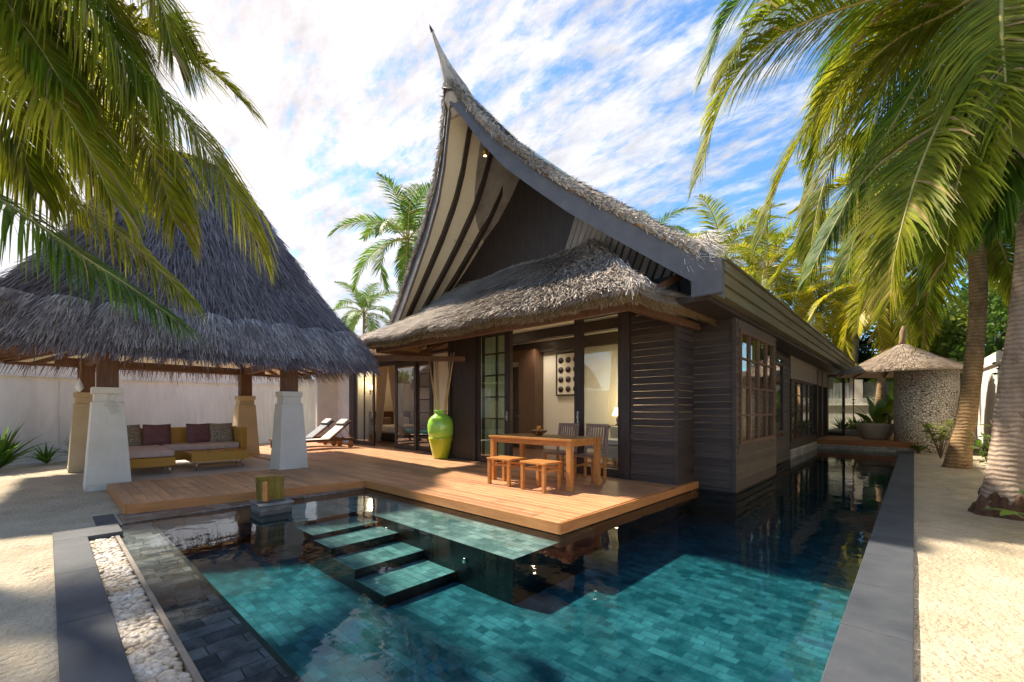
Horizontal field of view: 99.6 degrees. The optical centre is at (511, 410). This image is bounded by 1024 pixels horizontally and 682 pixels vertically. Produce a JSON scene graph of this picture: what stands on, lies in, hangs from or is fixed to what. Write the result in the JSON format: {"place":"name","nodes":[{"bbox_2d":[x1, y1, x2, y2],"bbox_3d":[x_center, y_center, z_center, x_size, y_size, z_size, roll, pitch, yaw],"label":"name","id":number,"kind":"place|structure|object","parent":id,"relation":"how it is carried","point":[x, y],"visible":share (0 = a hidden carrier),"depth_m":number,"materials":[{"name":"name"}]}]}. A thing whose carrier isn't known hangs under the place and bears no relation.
{"place":"outdoors","nodes":[
{"label":"outdoors","id":0,"kind":"place"},
{"bbox_2d":[0,0,1012,523],"label":"sky","id":1,"kind":"structure","parent":0,"point":[344,91],"materials":[{"name":"blue"}]},
{"bbox_2d":[0,443,1023,681],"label":"sand ground","id":2,"kind":"structure","parent":0,"point":[968,596],"depth_m":3.67,"materials":[{"name":"beige sand"}]},
{"bbox_2d":[0,422,48,467],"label":"spiky plant","id":3,"kind":"object","parent":2,"relation":"on","point":[7,455],"visible":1,"depth_m":9.83,"materials":[{"name":"green plant"}]},
{"bbox_2d":[21,444,64,463],"bbox_3d":[-11.796,1.080,10.885,0.934,0.549,0.976,0,0,43],"label":"spiky plant","id":4,"kind":"object","parent":2,"relation":"on","point":[45,456],"visible":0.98,"depth_m":10.90,"materials":[{"name":"green plant"}]},
{"bbox_2d":[44,438,68,455],"bbox_3d":[-11.318,0.875,11.510,1.677,0.962,1.317,0,0,-19],"label":"spiky plant","id":5,"kind":"object","parent":2,"relation":"on","point":[63,451],"visible":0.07,"depth_m":11.34,"materials":[{"name":"green plant"}]},
{"bbox_2d":[0,137,207,346],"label":"coconut palm","id":6,"kind":"object","parent":2,"relation":"on","point":[80,258],"visible":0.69,"depth_m":4.89,"materials":[{"name":"green plant"}]},
{"bbox_2d":[0,0,278,284],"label":"coconut palm","id":7,"kind":"object","parent":2,"relation":"on","point":[49,64],"visible":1,"depth_m":4.54,"materials":[{"name":"green plant"}]},
{"bbox_2d":[0,362,315,464],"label":"boundary wall","id":8,"kind":"structure","parent":2,"relation":"on","point":[38,405],"depth_m":13.49,"materials":[{"name":"white paint"}]},
{"bbox_2d":[0,149,382,491],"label":"pavilion","id":9,"kind":"structure","parent":2,"relation":"on","point":[289,328],"depth_m":8.43,"materials":[{"name":"white paint"}]},
{"bbox_2d":[75,352,83,391],"bbox_3d":[-7.349,-0.741,7.348,0.251,0.862,0.108,0,0,43],"label":"pendant lamp","id":10,"kind":"object","parent":9,"relation":"hanging from","point":[79,387],"visible":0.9,"depth_m":7.31,"materials":[{"name":"white glass"}]},
{"bbox_2d":[129,426,246,473],"bbox_3d":[-7.343,0.845,9.704,2.130,0.870,2.520,0,0,43],"label":"corner sofa","id":11,"kind":"object","parent":9,"relation":"on","point":[155,455],"visible":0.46,"depth_m":9.66,"materials":[{"name":"wicker"}]},
{"bbox_2d":[127,424,141,445],"bbox_3d":[-8.472,0.557,9.511,0.150,0.500,0.500,-24,-13,32],"label":"throw cushion","id":12,"kind":"object","parent":11,"relation":"on","point":[134,435],"visible":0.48,"depth_m":9.57,"materials":[{"name":"fabric"}]},
{"bbox_2d":[143,424,170,445],"bbox_3d":[-8.103,0.557,9.878,0.500,0.500,0.150,0,-20,-41],"label":"throw cushion","id":13,"kind":"object","parent":11,"relation":"on","point":[156,434],"visible":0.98,"depth_m":9.82,"materials":[{"name":"fabric"}]},
{"bbox_2d":[186,423,210,442],"bbox_3d":[-7.559,0.557,10.464,0.150,0.500,0.500,-24,-14,34],"label":"throw cushion","id":14,"kind":"object","parent":11,"relation":"on","point":[197,433],"visible":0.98,"depth_m":10.39,"materials":[{"name":"fabric"}]},
{"bbox_2d":[208,423,232,441],"bbox_3d":[-7.251,0.557,10.765,0.500,0.500,0.150,0,-20,-39],"label":"throw cushion","id":15,"kind":"object","parent":11,"relation":"on","point":[223,432],"visible":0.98,"depth_m":10.72,"materials":[{"name":"fabric"}]},
{"bbox_2d":[184,448,248,470],"bbox_3d":[-6.555,1.090,9.620,0.740,0.380,1.070,0,0,43],"label":"coffee table","id":16,"kind":"object","parent":9,"relation":"on","point":[213,455],"visible":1,"depth_m":9.39,"materials":[{"name":"wicker"}]},
{"bbox_2d":[332,281,398,334],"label":"coconut palm","id":17,"kind":"object","parent":2,"relation":"on","point":[366,302],"visible":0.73,"depth_m":43.66,"materials":[{"name":"green plant"}]},
{"bbox_2d":[327,171,431,293],"bbox_3d":[-6.411,-5.612,24.984,7.827,14.142,7.441,0,0,-14],"label":"coconut palm","id":18,"kind":"object","parent":2,"relation":"on","point":[409,221],"visible":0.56,"depth_m":24.30,"materials":[{"name":"green plant"}]},
{"bbox_2d":[52,451,913,681],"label":"swimming pool","id":19,"kind":"structure","parent":2,"relation":"in","point":[797,576],"depth_m":4.25,"materials":[{"name":"teal liquid"}]},
{"bbox_2d":[90,536,192,681],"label":"white pebbles","id":20,"kind":"object","parent":19,"relation":"on","point":[152,653],"visible":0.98,"depth_m":2.83,"materials":[{"name":"white gravel"}]},
{"bbox_2d":[249,497,293,555],"bbox_3d":[-3.307,1.580,5.946,0.460,0.680,0.430,0,0,43],"label":"stone pedestal","id":21,"kind":"object","parent":19,"relation":"on","point":[269,526],"visible":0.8,"depth_m":5.79,"materials":[{"name":"grey stone"}]},
{"bbox_2d":[254,475,284,502],"bbox_3d":[-3.311,1.066,5.908,0.365,0.341,0.210,0,0,-19],"label":"slatted stand","id":22,"kind":"object","parent":21,"relation":"on","point":[265,486],"visible":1,"depth_m":5.93,"materials":[{"name":"green wood"}]},
{"bbox_2d":[119,448,898,576],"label":"pool water","id":23,"kind":"structure","parent":19,"relation":"in","point":[860,461],"depth_m":11.66,"materials":[{"name":"black liquid"}]},
{"bbox_2d":[370,489,690,556],"bbox_3d":[-4.427,1.603,10.257,14.350,0.635,7.400,0,0,43],"label":"deck foundation","id":24,"kind":"object","parent":2,"relation":"on","point":[615,531],"visible":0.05,"depth_m":6.51,"materials":[{"name":"concrete"}]},
{"bbox_2d":[109,442,675,522],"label":"timber deck","id":25,"kind":"structure","parent":24,"relation":"on","point":[450,478],"depth_m":7.37,"materials":[{"name":"brown wood"}]},
{"bbox_2d":[269,418,336,447],"bbox_3d":[-7.106,0.774,14.828,0.770,0.951,2.050,0,0,44],"label":"sun lounger","id":26,"kind":"object","parent":25,"relation":"on","point":[324,425],"visible":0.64,"depth_m":15.14,"materials":[{"name":"white wood"}]},
{"bbox_2d":[306,419,354,446],"bbox_3d":[-6.231,0.774,14.083,0.770,0.951,2.050,0,0,40],"label":"sun lounger","id":27,"kind":"object","parent":25,"relation":"on","point":[337,428],"visible":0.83,"depth_m":14.42,"materials":[{"name":"white wood"}]},
{"bbox_2d":[107,480,698,534],"bbox_3d":[-1.778,1.313,6.247,10.141,0.123,2.950,0,0,0],"label":"deck fascia board","id":28,"kind":"object","parent":25,"relation":"attached to","point":[548,525],"visible":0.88,"depth_m":6.08,"materials":[{"name":"brown wood"}]},
{"bbox_2d":[427,410,452,458],"bbox_3d":[-1.847,0.627,11.204,0.680,1.245,0.680,0,0,43],"label":"tall vase","id":29,"kind":"object","parent":25,"relation":"on","point":[440,429],"visible":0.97,"depth_m":10.97,"materials":[{"name":"green ceramic"}]},
{"bbox_2d":[429,361,436,409],"bbox_3d":[-2.096,-0.559,11.523,0.043,1.832,0.624,0,0,-36],"label":"bamboo stick","id":30,"kind":"object","parent":29,"relation":"in","point":[432,386],"visible":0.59,"depth_m":11.52,"materials":[{"name":"beige wood"}]},
{"bbox_2d":[435,361,437,409],"bbox_3d":[-1.988,-0.540,11.474,0.041,1.789,0.481,0,0,-22],"label":"bamboo stick","id":31,"kind":"object","parent":29,"relation":"in","point":[436,384],"visible":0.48,"depth_m":11.48,"materials":[{"name":"beige wood"}]},
{"bbox_2d":[437,361,439,409],"bbox_3d":[-1.933,-0.510,11.351,0.041,1.725,0.267,0,0,-24],"label":"bamboo stick","id":32,"kind":"object","parent":29,"relation":"in","point":[438,386],"visible":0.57,"depth_m":11.36,"materials":[{"name":"beige wood"}]},
{"bbox_2d":[444,353,451,409],"bbox_3d":[-1.672,-0.560,11.123,0.261,1.825,0.042,0,0,13],"label":"bamboo stick","id":33,"kind":"object","parent":29,"relation":"in","point":[447,382],"visible":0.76,"depth_m":11.11,"materials":[{"name":"beige wood"}]},
{"bbox_2d":[444,352,454,414],"bbox_3d":[-1.608,-0.550,10.998,0.442,1.808,0.044,0,0,40],"label":"bamboo stick","id":34,"kind":"object","parent":29,"relation":"in","point":[448,386],"visible":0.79,"depth_m":10.98,"materials":[{"name":"beige wood"}]},
{"bbox_2d":[487,455,526,486],"bbox_3d":[-0.091,1.025,7.350,0.520,0.450,0.445,0,0,41],"label":"stool","id":35,"kind":"object","parent":25,"relation":"on","point":[508,460],"visible":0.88,"depth_m":7.31,"materials":[{"name":"brown wood"}]},
{"bbox_2d":[520,459,562,492],"bbox_3d":[0.460,1.025,6.811,0.520,0.450,0.445,0,0,45],"label":"stool","id":36,"kind":"object","parent":25,"relation":"on","point":[542,463],"visible":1,"depth_m":6.77,"materials":[{"name":"brown wood"}]},
{"bbox_2d":[489,433,601,491],"bbox_3d":[0.547,0.850,7.523,1.800,0.800,0.906,0,0,43],"label":"dining table","id":37,"kind":"object","parent":25,"relation":"on","point":[569,442],"visible":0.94,"depth_m":7.20,"materials":[{"name":"brown wood"}]},
{"bbox_2d":[530,430,547,435],"bbox_3d":[0.475,0.404,7.681,0.320,0.090,0.320,0,0,43],"label":"fruit bowl","id":38,"kind":"object","parent":37,"relation":"on","point":[539,433],"visible":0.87,"depth_m":7.59,"materials":[{"name":"brown wood"}]},
{"bbox_2d":[543,423,578,477],"bbox_3d":[0.943,0.752,8.287,0.470,0.995,0.545,0,0,43],"label":"dining chair","id":39,"kind":"object","parent":25,"relation":"on","point":[562,431],"visible":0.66,"depth_m":8.33,"materials":[{"name":"brown wood"}]},
{"bbox_2d":[574,424,608,482],"bbox_3d":[1.407,0.752,7.801,0.470,0.995,0.545,0,0,43],"label":"dining chair","id":40,"kind":"object","parent":25,"relation":"on","point":[585,455],"visible":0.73,"depth_m":7.84,"materials":[{"name":"brown wood"}]},
{"bbox_2d":[316,24,855,510],"bbox_3d":[1.938,-2.448,17.727,17.706,8.596,19.510,0,0,43],"label":"villa","id":41,"kind":"object","parent":2,"relation":"on","point":[524,266],"visible":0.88,"depth_m":8.56,"materials":[{"name":"brown wood"}]},
{"bbox_2d":[354,370,374,445],"bbox_3d":[-5.324,-0.125,15.535,1.390,2.730,0.108,0,0,43],"label":"sliding door","id":42,"kind":"structure","parent":41,"relation":"in","point":[356,441],"depth_m":15.54,"materials":[{"name":"brown wood"}]},
{"bbox_2d":[376,366,387,440],"bbox_3d":[-4.977,-0.225,16.570,0.850,2.850,0.100,0,0,43],"label":"voile curtain","id":43,"kind":"object","parent":41,"relation":"hanging from","point":[381,382],"visible":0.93,"depth_m":16.61,"materials":[{"name":"beige fabric"}]},
{"bbox_2d":[388,365,402,442],"bbox_3d":[-4.313,-0.225,15.925,1.000,2.850,0.100,0,0,43],"label":"voile curtain","id":44,"kind":"object","parent":41,"relation":"hanging from","point":[391,371],"visible":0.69,"depth_m":15.70,"materials":[{"name":"beige fabric"}]},
{"bbox_2d":[369,411,428,441],"bbox_3d":[-4.362,0.625,17.841,2.480,1.150,2.000,0,0,43],"label":"bed","id":45,"kind":"object","parent":41,"relation":"on","point":[388,430],"visible":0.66,"depth_m":17.16,"materials":[{"name":"beige fabric"}]},
{"bbox_2d":[395,362,416,449],"bbox_3d":[-3.381,-0.125,13.769,1.200,2.730,0.050,0,0,43],"label":"sliding door","id":46,"kind":"structure","parent":41,"relation":"in","point":[401,446],"depth_m":13.70,"materials":[{"name":"brown wood"}]},
{"bbox_2d":[417,361,428,450],"bbox_3d":[-2.662,-0.125,13.155,0.690,2.730,0.050,0,0,43],"label":"sliding door","id":47,"kind":"structure","parent":41,"relation":"in","point":[422,448],"depth_m":13.32,"materials":[{"name":"brown wood"}]},
{"bbox_2d":[477,331,511,464],"bbox_3d":[-0.455,-0.315,10.205,1.120,3.110,0.108,0,0,43],"label":"sliding door","id":48,"kind":"structure","parent":41,"relation":"in","point":[507,335],"depth_m":9.93,"materials":[{"name":"brown wood"}]},
{"bbox_2d":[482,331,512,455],"bbox_3d":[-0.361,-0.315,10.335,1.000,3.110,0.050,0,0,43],"label":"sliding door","id":49,"kind":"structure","parent":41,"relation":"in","point":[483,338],"depth_m":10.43,"materials":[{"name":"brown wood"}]},
{"bbox_2d":[513,367,518,446],"bbox_3d":[0.227,-0.110,14.707,0.690,2.720,0.124,0,0,43],"label":"interior door","id":50,"kind":"structure","parent":41,"relation":"in","point":[515,369],"depth_m":14.81,"materials":[{"name":"brown wood"}]},
{"bbox_2d":[556,351,573,395],"bbox_3d":[1.745,-1.120,13.336,0.940,1.360,0.065,0,0,43],"label":"wall art","id":51,"kind":"object","parent":41,"relation":"attached to","point":[564,373],"depth_m":13.39,"materials":[{"name":"beige wood"}]},
{"bbox_2d":[574,313,618,476],"bbox_3d":[1.615,-0.315,8.282,1.030,3.110,0.108,0,0,43],"label":"sliding door","id":52,"kind":"structure","parent":41,"relation":"in","point":[578,324],"depth_m":8.53,"materials":[{"name":"brown wood"}]},
{"bbox_2d":[601,426,672,458],"bbox_3d":[3.012,0.765,9.999,2.000,0.730,0.950,0,0,43],"label":"living room sofa","id":53,"kind":"object","parent":41,"relation":"on","point":[612,450],"visible":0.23,"depth_m":10.06,"materials":[{"name":"white fabric"}]},
{"bbox_2d":[737,328,774,444],"bbox_3d":[4.717,-0.405,8.312,0.075,1.990,2.420,0,0,43],"label":"window","id":54,"kind":"structure","parent":41,"relation":"in","point":[756,354],"depth_m":8.22,"materials":[{"name":"brown wood"}]},
{"bbox_2d":[775,361,783,432],"bbox_3d":[7.007,-0.325,11.392,0.075,1.850,0.970,0,0,43],"label":"window","id":55,"kind":"structure","parent":41,"relation":"in","point":[779,366],"depth_m":11.53,"materials":[{"name":"brown wood"}]},
{"bbox_2d":[789,379,812,441],"bbox_3d":[9.243,0.005,13.799,0.075,1.810,3.600,0,0,43],"label":"window","id":56,"kind":"structure","parent":41,"relation":"in","point":[801,393],"depth_m":13.66,"materials":[{"name":"brown wood"}]},
{"bbox_2d":[829,374,844,435],"bbox_3d":[13.131,-0.220,17.840,0.950,2.500,0.104,0,0,43],"label":"open glass door","id":57,"kind":"structure","parent":41,"relation":"in","point":[843,379],"depth_m":17.54,"materials":[{"name":"brown wood"}]},
{"bbox_2d":[852,378,854,421],"bbox_3d":[14.294,-0.555,18.115,0.111,2.110,0.111,0,0,20],"label":"rain chain","id":58,"kind":"object","parent":41,"relation":"hanging from","point":[853,399],"visible":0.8,"depth_m":18.10,"materials":[{"name":"black metal"}]},
{"bbox_2d":[640,205,698,234],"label":"coconut palm","id":59,"kind":"object","parent":2,"relation":"on","point":[675,212],"visible":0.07,"depth_m":36.65,"materials":[{"name":"green plant"}]},
{"bbox_2d":[685,193,796,283],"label":"coconut palm","id":60,"kind":"object","parent":2,"relation":"on","point":[729,241],"visible":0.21,"depth_m":28.73,"materials":[{"name":"green plant"}]},
{"bbox_2d":[711,207,841,323],"bbox_3d":[14.336,-4.645,24.072,7.855,12.212,8.132,0,0,0],"label":"coconut palm","id":61,"kind":"object","parent":2,"relation":"on","point":[771,257],"visible":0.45,"depth_m":23.50,"materials":[{"name":"green plant"}]},
{"bbox_2d":[776,325,862,393],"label":"broadleaf tree","id":62,"kind":"object","parent":2,"relation":"on","point":[838,378],"visible":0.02,"depth_m":25.06,"materials":[{"name":"green plant"}]},
{"bbox_2d":[768,258,911,355],"bbox_3d":[15.972,-2.906,22.359,7.060,8.744,5.994,0,0,43],"label":"coconut palm","id":63,"kind":"object","parent":2,"relation":"on","point":[819,323],"visible":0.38,"depth_m":21.72,"materials":[{"name":"green plant"}]},
{"bbox_2d":[777,225,916,385],"bbox_3d":[19.003,-4.111,24.239,7.435,11.148,7.455,0,0,43],"label":"coconut palm","id":64,"kind":"object","parent":2,"relation":"on","point":[856,347],"visible":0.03,"depth_m":23.85,"materials":[{"name":"green plant"}]},
{"bbox_2d":[832,378,876,398],"bbox_3d":[17.393,-0.208,21.186,2.758,3.129,3.557,0,0,-9],"label":"broadleaf plant","id":65,"kind":"object","parent":2,"relation":"on","point":[838,381],"visible":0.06,"depth_m":20.60,"materials":[{"name":"green plant"}]},
{"bbox_2d":[687,0,1023,520],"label":"coconut palm","id":66,"kind":"object","parent":2,"relation":"on","point":[968,59],"visible":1,"depth_m":5.59,"materials":[{"name":"green plant"}]},
{"bbox_2d":[829,398,893,434],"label":"boundary wall","id":67,"kind":"structure","parent":2,"relation":"on","point":[835,406],"depth_m":20.54,"materials":[{"name":"white paint"}]},
{"bbox_2d":[829,379,961,398],"bbox_3d":[15.003,-0.990,21.551,10.640,0.880,0.240,0,0,43],"label":"fence","id":68,"kind":"object","parent":67,"relation":"on","point":[858,389],"visible":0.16,"depth_m":20.28,"materials":[{"name":"white concrete"}]},
{"bbox_2d":[817,444,913,451],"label":"terrace plinth","id":69,"kind":"structure","parent":2,"relation":"on","point":[865,448],"depth_m":14.83,"materials":[{"name":"stone"}]},
{"bbox_2d":[825,317,909,384],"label":"broadleaf tree","id":70,"kind":"object","parent":2,"relation":"on","point":[865,352],"visible":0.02,"depth_m":25.09,"materials":[{"name":"green plant"}]},
{"bbox_2d":[865,382,893,420],"bbox_3d":[16.820,-0.140,18.560,1.774,2.992,3.386,0,0,-13],"label":"broadleaf plant","id":71,"kind":"object","parent":2,"relation":"on","point":[891,393],"visible":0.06,"depth_m":18.57,"materials":[{"name":"green plant"}]},
{"bbox_2d":[765,124,1017,468],"bbox_3d":[10.817,-3.057,10.551,7.951,9.079,8.601,0,0,43],"label":"coconut palm","id":72,"kind":"object","parent":2,"relation":"on","point":[996,262],"visible":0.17,"depth_m":10.72,"materials":[{"name":"green plant"}]},
{"bbox_2d":[793,236,1001,422],"bbox_3d":[16.112,-3.048,18.814,7.193,9.028,6.408,0,0,43],"label":"coconut palm","id":73,"kind":"object","parent":2,"relation":"on","point":[887,337],"visible":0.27,"depth_m":18.74,"materials":[{"name":"green plant"}]},
{"bbox_2d":[906,442,928,452],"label":"leafy shrub","id":74,"kind":"object","parent":2,"relation":"on","point":[919,448],"visible":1,"depth_m":13.75,"materials":[{"name":"green plant"}]},
{"bbox_2d":[894,369,959,453],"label":"shower tower","id":75,"kind":"structure","parent":2,"relation":"on","point":[922,397],"depth_m":13.86,"materials":[{"name":"white stone"}]},
{"bbox_2d":[831,326,986,377],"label":"straw umbrella roof","id":76,"kind":"structure","parent":75,"relation":"on","point":[901,356],"depth_m":14.30,"materials":[{"name":"beige plant"}]},
{"bbox_2d":[868,308,992,385],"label":"broadleaf tree","id":77,"kind":"object","parent":2,"relation":"on","point":[947,328],"visible":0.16,"depth_m":19.00,"materials":[{"name":"green plant"}]},
{"bbox_2d":[870,263,1002,351],"bbox_3d":[28.243,-4.087,27.593,11.325,10.894,9.237,0,0,-27],"label":"broadleaf tree","id":78,"kind":"object","parent":2,"relation":"on","point":[963,281],"visible":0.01,"depth_m":26.73,"materials":[{"name":"green plant"}]},
{"bbox_2d":[921,418,953,458],"bbox_3d":[12.032,0.801,12.223,0.748,1.165,0.873,0,0,33],"label":"leafy shrub","id":79,"kind":"object","parent":2,"relation":"on","point":[942,436],"visible":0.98,"depth_m":12.20,"materials":[{"name":"green plant"}]},
{"bbox_2d":[896,253,1013,359],"bbox_3d":[22.786,-2.844,19.899,8.624,8.401,7.942,0,0,43],"label":"broadleaf tree","id":80,"kind":"object","parent":2,"relation":"on","point":[964,300],"visible":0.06,"depth_m":19.66,"materials":[{"name":"green plant"}]},
{"bbox_2d":[939,264,1013,388],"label":"broadleaf tree","id":81,"kind":"object","parent":2,"relation":"on","point":[999,308],"visible":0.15,"depth_m":15.30,"materials":[{"name":"green plant"}]},
{"bbox_2d":[965,431,990,465],"bbox_3d":[9.435,0.901,8.477,0.814,0.966,0.634,0,0,43],"label":"leafy shrub","id":82,"kind":"object","parent":2,"relation":"on","point":[978,442],"visible":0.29,"depth_m":8.52,"materials":[{"name":"green plant"}]},
{"bbox_2d":[974,348,1003,449],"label":"boundary wall","id":83,"kind":"structure","parent":2,"relation":"on","point":[988,395],"depth_m":14.14,"materials":[{"name":"white paint"}]},
{"bbox_2d":[992,332,1005,374],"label":"broadleaf tree","id":84,"kind":"object","parent":2,"relation":"on","point":[1003,334],"visible":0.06,"depth_m":11.21,"materials":[{"name":"green plant"}]},
{"bbox_2d":[981,490,1023,517],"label":"broadleaf plant","id":85,"kind":"object","parent":2,"relation":"on","point":[1003,512],"visible":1,"depth_m":4.74,"materials":[{"name":"green plant"}]},
{"bbox_2d":[612,407,617,425],"bbox_3d":[2.799,0.170,11.459,0.300,0.480,0.295,0,0,43],"label":"table lamp","id":86,"kind":"object","parent":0,"point":[615,412],"visible":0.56,"depth_m":11.40,"materials":[{"name":"white fabric"}]},
{"bbox_2d":[776,433,975,442],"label":"terrace","id":87,"kind":"structure","parent":0,"point":[838,437],"depth_m":16.01,"materials":[{"name":"brown wood"}]},
{"bbox_2d":[829,428,859,435],"bbox_3d":[14.652,0.940,18.669,1.450,0.220,2.700,0,0,43],"label":"planter box","id":88,"kind":"object","parent":87,"relation":"on","point":[848,432],"visible":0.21,"depth_m":17.69,"materials":[{"name":"stone"}]},
{"bbox_2d":[829,415,854,428],"bbox_3d":[14.397,0.615,18.933,1.502,0.878,1.388,0,0,43],"label":"fern","id":89,"kind":"object","parent":88,"relation":"in","point":[839,425],"visible":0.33,"depth_m":18.80,"materials":[{"name":"green plant"}]},
{"bbox_2d":[838,415,860,428],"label":"fern","id":90,"kind":"object","parent":88,"relation":"in","point":[852,424],"visible":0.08,"depth_m":19.66,"materials":[{"name":"green plant"}]},
{"bbox_2d":[838,416,862,429],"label":"fern","id":91,"kind":"object","parent":88,"relation":"in","point":[855,421],"visible":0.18,"depth_m":18.38,"materials":[{"name":"green plant"}]},
{"bbox_2d":[816,439,915,447],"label":"terrace fascia","id":92,"kind":"structure","parent":87,"relation":"attached to","point":[865,443],"depth_m":14.80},
{"bbox_2d":[853,396,893,422],"bbox_3d":[14.076,0.243,16.742,1.576,1.626,1.419,0,0,29],"label":"broadleaf plant","id":93,"kind":"object","parent":87,"relation":"on","point":[878,410],"visible":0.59,"depth_m":16.55,"materials":[{"name":"green plant"}]},
{"bbox_2d":[854,413,893,439],"bbox_3d":[13.276,0.578,15.785,1.260,0.944,1.260,0,0,43],"label":"outdoor bathtub","id":94,"kind":"object","parent":87,"relation":"on","point":[882,431],"visible":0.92,"depth_m":15.42,"materials":[{"name":"stone"}]}
]}

